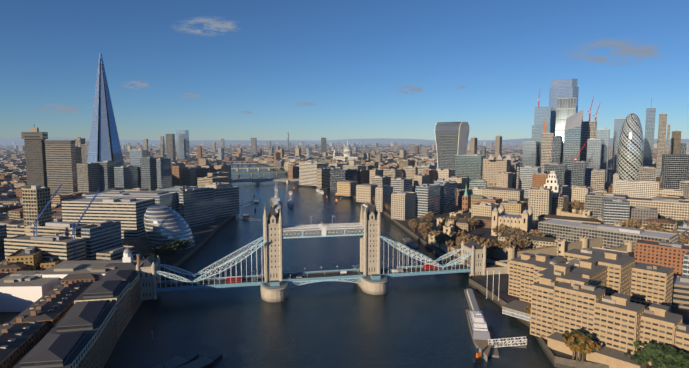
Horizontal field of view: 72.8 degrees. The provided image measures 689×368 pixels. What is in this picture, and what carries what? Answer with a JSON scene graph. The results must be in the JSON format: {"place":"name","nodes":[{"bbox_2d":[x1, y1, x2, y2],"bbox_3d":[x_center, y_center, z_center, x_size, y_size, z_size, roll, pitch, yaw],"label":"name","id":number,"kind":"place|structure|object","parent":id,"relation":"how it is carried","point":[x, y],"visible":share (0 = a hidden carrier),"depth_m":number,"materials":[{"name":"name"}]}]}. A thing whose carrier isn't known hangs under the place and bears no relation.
{"place":"outdoors","nodes":[
{"label":"outdoors","id":0,"kind":"place"},
{"bbox_2d":[0,53,239,367],"bbox_3d":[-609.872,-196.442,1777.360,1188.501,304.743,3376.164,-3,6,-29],"label":"bank","id":1,"kind":"structure","parent":0,"point":[70,287],"depth_m":437.29,"materials":[{"name":"grey concrete"}]},
{"bbox_2d":[104,162,556,367],"bbox_3d":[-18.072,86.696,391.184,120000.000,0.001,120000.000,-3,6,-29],"label":"river water","id":2,"kind":"structure","parent":0,"point":[418,321],"depth_m":333.04,"materials":[{"name":"blue liquid"}]},
{"bbox_2d":[270,183,282,212],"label":"warship","id":3,"kind":"object","parent":2,"relation":"on","point":[275,200],"visible":0.9,"depth_m":829.22,"materials":[{"name":"grey metal"}]},
{"bbox_2d":[152,188,490,367],"bbox_3d":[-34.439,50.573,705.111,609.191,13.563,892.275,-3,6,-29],"label":"boats","id":4,"kind":"object","parent":2,"relation":"on","point":[480,333],"visible":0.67,"depth_m":270.94,"materials":[{"name":"grey"}]},
{"bbox_2d":[151,200,526,367],"bbox_3d":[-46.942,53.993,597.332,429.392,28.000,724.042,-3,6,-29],"label":"piers","id":5,"kind":"structure","parent":2,"relation":"on","point":[471,300],"depth_m":329.55,"materials":[{"name":"white"}]},
{"bbox_2d":[0,140,688,367],"bbox_3d":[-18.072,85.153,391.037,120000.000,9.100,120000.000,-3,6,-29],"label":"ground","id":6,"kind":"structure","parent":0,"point":[488,287],"depth_m":475.15,"materials":[{"name":"grey concrete"}]},
{"bbox_2d":[222,161,298,183],"bbox_3d":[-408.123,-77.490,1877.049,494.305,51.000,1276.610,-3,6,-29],"label":"bridges","id":7,"kind":"structure","parent":6,"relation":"on","point":[259,181],"depth_m":1610.24,"materials":[{"name":"concrete"}]},
{"bbox_2d":[136,202,508,301],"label":"suspension bridge","id":8,"kind":"structure","parent":6,"relation":"on","point":[368,275],"depth_m":380.87,"materials":[{"name":"stone"}]},
{"bbox_2d":[0,141,688,308],"bbox_3d":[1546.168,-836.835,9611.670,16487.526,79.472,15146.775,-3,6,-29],"label":"distant city buildings","id":9,"kind":"structure","parent":6,"relation":"on","point":[13,183],"depth_m":1395.64,"materials":[{"name":"brown concrete"}]},
{"bbox_2d":[0,133,688,160],"bbox_3d":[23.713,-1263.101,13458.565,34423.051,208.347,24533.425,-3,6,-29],"label":"skyline","id":10,"kind":"structure","parent":6,"relation":"on","point":[347,151],"depth_m":11758.65,"materials":[{"name":"grey concrete"}]},
{"bbox_2d":[144,196,688,367],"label":"trees","id":11,"kind":"object","parent":6,"relation":"on","point":[657,356],"visible":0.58,"depth_m":466.13,"materials":[{"name":"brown plant"}]},
{"bbox_2d":[415,79,688,197],"bbox_3d":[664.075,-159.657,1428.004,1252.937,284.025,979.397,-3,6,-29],"label":"skyscrapers","id":12,"kind":"structure","parent":6,"relation":"on","point":[568,145],"depth_m":1132.90,"materials":[{"name":"grey glass"}]},
{"bbox_2d":[0,0,688,139],"label":"sky","id":13,"kind":"structure","parent":0,"point":[349,59],"materials":[{"name":"blue"}]},
{"bbox_2d":[38,18,657,113],"bbox_3d":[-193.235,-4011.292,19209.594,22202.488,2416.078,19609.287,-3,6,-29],"label":"cloud","id":14,"kind":"structure","parent":0,"point":[642,50],"depth_m":13421.98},
{"bbox_2d":[288,162,688,367],"bbox_3d":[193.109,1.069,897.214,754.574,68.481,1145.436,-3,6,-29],"label":"bank","id":15,"kind":"structure","parent":0,"point":[615,305],"depth_m":420.78,"materials":[{"name":"stone"}]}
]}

